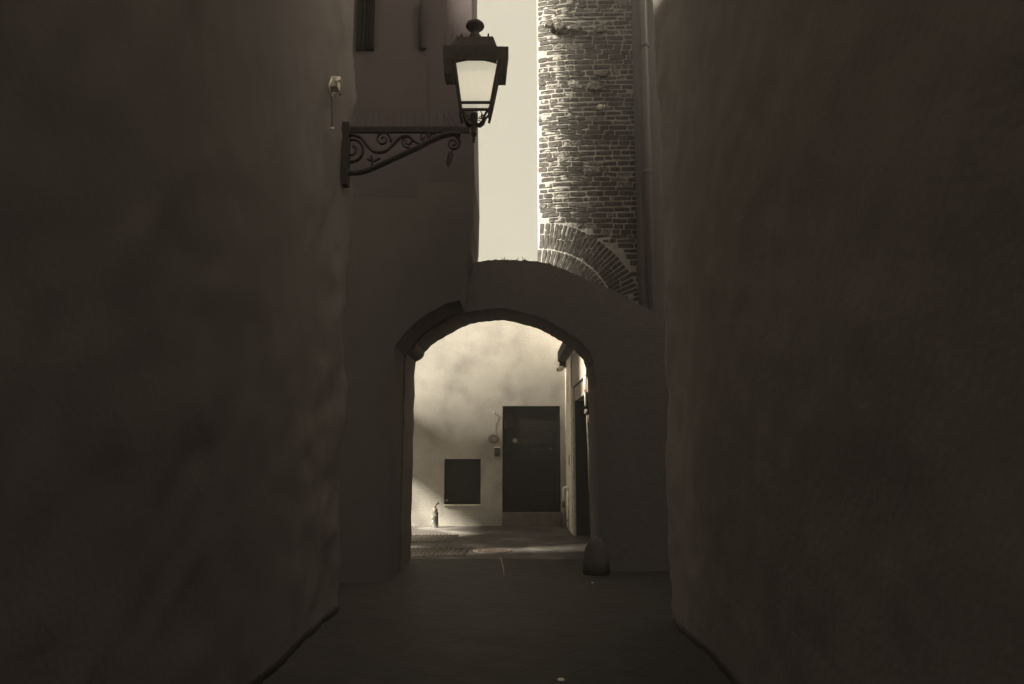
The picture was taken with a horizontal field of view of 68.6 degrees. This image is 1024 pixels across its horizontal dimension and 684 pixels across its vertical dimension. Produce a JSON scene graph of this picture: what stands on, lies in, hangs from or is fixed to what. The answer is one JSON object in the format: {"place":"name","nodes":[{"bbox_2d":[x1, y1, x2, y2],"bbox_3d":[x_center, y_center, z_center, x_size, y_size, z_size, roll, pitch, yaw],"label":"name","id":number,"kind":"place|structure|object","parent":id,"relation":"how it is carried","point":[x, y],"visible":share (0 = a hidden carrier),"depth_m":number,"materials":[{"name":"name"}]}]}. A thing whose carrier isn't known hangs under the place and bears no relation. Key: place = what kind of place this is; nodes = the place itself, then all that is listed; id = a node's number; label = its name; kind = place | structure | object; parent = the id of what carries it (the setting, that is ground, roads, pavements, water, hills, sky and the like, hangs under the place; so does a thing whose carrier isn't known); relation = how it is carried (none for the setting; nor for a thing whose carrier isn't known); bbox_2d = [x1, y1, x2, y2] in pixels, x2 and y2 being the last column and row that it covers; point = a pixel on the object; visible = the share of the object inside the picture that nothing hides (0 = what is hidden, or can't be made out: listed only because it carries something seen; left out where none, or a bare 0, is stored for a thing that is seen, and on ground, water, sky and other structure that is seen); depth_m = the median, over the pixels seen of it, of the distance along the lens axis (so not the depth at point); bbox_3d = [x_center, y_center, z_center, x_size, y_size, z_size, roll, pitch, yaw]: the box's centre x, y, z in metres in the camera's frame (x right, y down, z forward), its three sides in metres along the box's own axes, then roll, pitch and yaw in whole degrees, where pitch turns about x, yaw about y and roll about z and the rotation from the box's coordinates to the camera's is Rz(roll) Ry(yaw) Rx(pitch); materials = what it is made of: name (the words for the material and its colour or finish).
{"place":"outdoors","nodes":[
{"label":"outdoors","id":0,"kind":"place"},
{"bbox_2d":[0,0,356,683],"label":"stone building","id":1,"kind":"structure","parent":0,"point":[176,200],"depth_m":3.73,"materials":[{"name":"brown paint"}]},
{"bbox_2d":[328,76,341,128],"bbox_3d":[-1.629,-2.165,6.835,0.122,0.595,0.586,0,-8,0],"label":"junction box","id":2,"kind":"object","parent":1,"relation":"attached to","point":[335,84],"visible":0.96,"depth_m":6.85,"materials":[{"name":"white plastic"}]},
{"bbox_2d":[340,19,508,187],"bbox_3d":[-0.898,-2.469,7.712,1.724,1.799,0.265,0,-8,0],"label":"street lantern","id":3,"kind":"object","parent":1,"relation":"attached to","point":[475,62],"visible":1,"depth_m":7.64,"materials":[{"name":"black metal"}]},
{"bbox_2d":[262,559,731,683],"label":"ground","id":4,"kind":"structure","parent":0,"point":[477,621],"depth_m":6.53,"materials":[{"name":"stone"}]},
{"bbox_2d":[339,0,479,582],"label":"plaster house","id":5,"kind":"structure","parent":4,"relation":"on","point":[414,248],"depth_m":9.45,"materials":[{"name":"brown"}]},
{"bbox_2d":[399,259,669,570],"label":"stone arch","id":6,"kind":"structure","parent":4,"relation":"on","point":[614,340],"depth_m":10.08,"materials":[{"name":"brown paint"}]},
{"bbox_2d":[537,0,637,303],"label":"brick tower","id":7,"kind":"structure","parent":4,"relation":"on","point":[587,227],"depth_m":11.67,"materials":[{"name":"brick"}]},
{"bbox_2d":[597,104,604,109],"bbox_3d":[1.378,-3.649,11.675,0.128,0.090,0.134,0,-8,0],"label":"insulator","id":8,"kind":"object","parent":7,"relation":"attached to","point":[599,106],"visible":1,"depth_m":11.62,"materials":[{"name":"ceramic"}]},
{"bbox_2d":[583,536,609,575],"bbox_3d":[1.069,2.703,9.519,0.340,0.460,0.340,0,-8,0],"label":"guard stone","id":9,"kind":"object","parent":4,"relation":"on","point":[596,560],"visible":1,"depth_m":9.40,"materials":[{"name":"grey stone"}]},
{"bbox_2d":[631,0,664,318],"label":"rendered house","id":10,"kind":"structure","parent":4,"relation":"on","point":[658,217],"depth_m":11.27,"materials":[{"name":"paint"}]},
{"bbox_2d":[640,0,655,312],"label":"downpipe","id":11,"kind":"object","parent":10,"relation":"attached to","point":[648,172],"visible":0.65,"depth_m":11.12,"materials":[{"name":"grey metal"}]},
{"bbox_2d":[411,526,589,558],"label":"courtyard paving","id":12,"kind":"structure","parent":0,"point":[542,542],"depth_m":12.52,"materials":[{"name":"stone"}]},
{"bbox_2d":[411,534,457,541],"bbox_3d":[-1.794,3.409,13.056,1.655,0.027,1.060,0,-8,0],"label":"floor grate","id":13,"kind":"object","parent":12,"relation":"on","point":[430,535],"visible":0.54,"depth_m":13.02,"materials":[{"name":"metal"}]},
{"bbox_2d":[431,502,438,527],"bbox_3d":[-1.524,3.425,14.870,0.170,0.500,0.167,0,-8,0],"label":"standpipe","id":14,"kind":"object","parent":12,"relation":"on","point":[435,518],"visible":1,"depth_m":14.81,"materials":[{"name":"metal"}]},
{"bbox_2d":[411,547,469,555],"bbox_3d":[-1.639,3.179,11.396,1.965,0.027,0.810,0,-8,0],"label":"floor grate","id":15,"kind":"object","parent":12,"relation":"on","point":[436,552],"visible":0.39,"depth_m":11.34,"materials":[{"name":"metal"}]},
{"bbox_2d":[411,320,566,525],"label":"courtyard house","id":16,"kind":"structure","parent":12,"relation":"on","point":[469,379],"depth_m":15.43,"materials":[{"name":"paint"}]},
{"bbox_2d":[488,411,498,443],"bbox_3d":[-0.382,1.751,15.374,0.206,0.657,0.087,-3,-8,19],"label":"hanging cable","id":17,"kind":"object","parent":16,"relation":"hanging from","point":[492,436],"visible":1,"depth_m":15.33,"materials":[{"name":"white plastic"}]},
{"bbox_2d":[494,447,499,456],"bbox_3d":[-0.302,2.236,15.290,0.125,0.196,0.105,0,-8,0],"label":"letter box","id":18,"kind":"object","parent":16,"relation":"attached to","point":[496,451],"visible":1,"depth_m":15.25,"materials":[{"name":"black metal"}]},
{"bbox_2d":[505,409,558,511],"bbox_3d":[0.398,2.420,15.399,1.097,2.097,0.090,0,-8,0],"label":"door","id":19,"kind":"structure","parent":16,"relation":"in","point":[531,435],"depth_m":15.39,"materials":[{"name":"brown wood"}]},
{"bbox_2d":[473,547,511,552],"bbox_3d":[-0.300,3.206,11.539,0.600,0.011,0.600,0,-8,0],"label":"manhole cover","id":20,"kind":"object","parent":12,"relation":"on","point":[492,550],"visible":1,"depth_m":11.48,"materials":[{"name":"metal"}]},
{"bbox_2d":[561,486,568,529],"bbox_3d":[1.079,3.209,14.519,0.145,0.831,0.460,2,-8,-13],"label":"elbow pipe","id":21,"kind":"object","parent":12,"relation":"on","point":[563,493],"visible":0.97,"depth_m":14.46,"materials":[{"name":"grey metal"}]},
{"bbox_2d":[565,350,591,537],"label":"side house","id":22,"kind":"structure","parent":12,"relation":"on","point":[576,456],"depth_m":13.72,"materials":[{"name":"paint"}]},
{"bbox_2d":[556,366,566,371],"bbox_3d":[0.998,0.541,15.077,0.215,0.128,0.110,3,-8,-18],"label":"security camera","id":23,"kind":"object","parent":22,"relation":"attached to","point":[560,368],"visible":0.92,"depth_m":15.03,"materials":[{"name":"white plastic"}]},
{"bbox_2d":[558,342,573,366],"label":"canopy beam","id":24,"kind":"structure","parent":22,"relation":"attached to","point":[564,351],"depth_m":14.22,"materials":[{"name":"brown wood"}]},
{"bbox_2d":[583,365,590,537],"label":"peeling plaster wall","id":25,"kind":"structure","parent":22,"relation":"attached to","point":[586,411],"depth_m":11.52,"materials":[{"name":"white paint"}]},
{"bbox_2d":[477,0,537,261],"label":"sky","id":26,"kind":"structure","parent":0,"point":[508,145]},
{"bbox_2d":[653,0,1023,683],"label":"stone building","id":27,"kind":"structure","parent":0,"point":[843,194],"depth_m":3.36,"materials":[{"name":"brown paint"}]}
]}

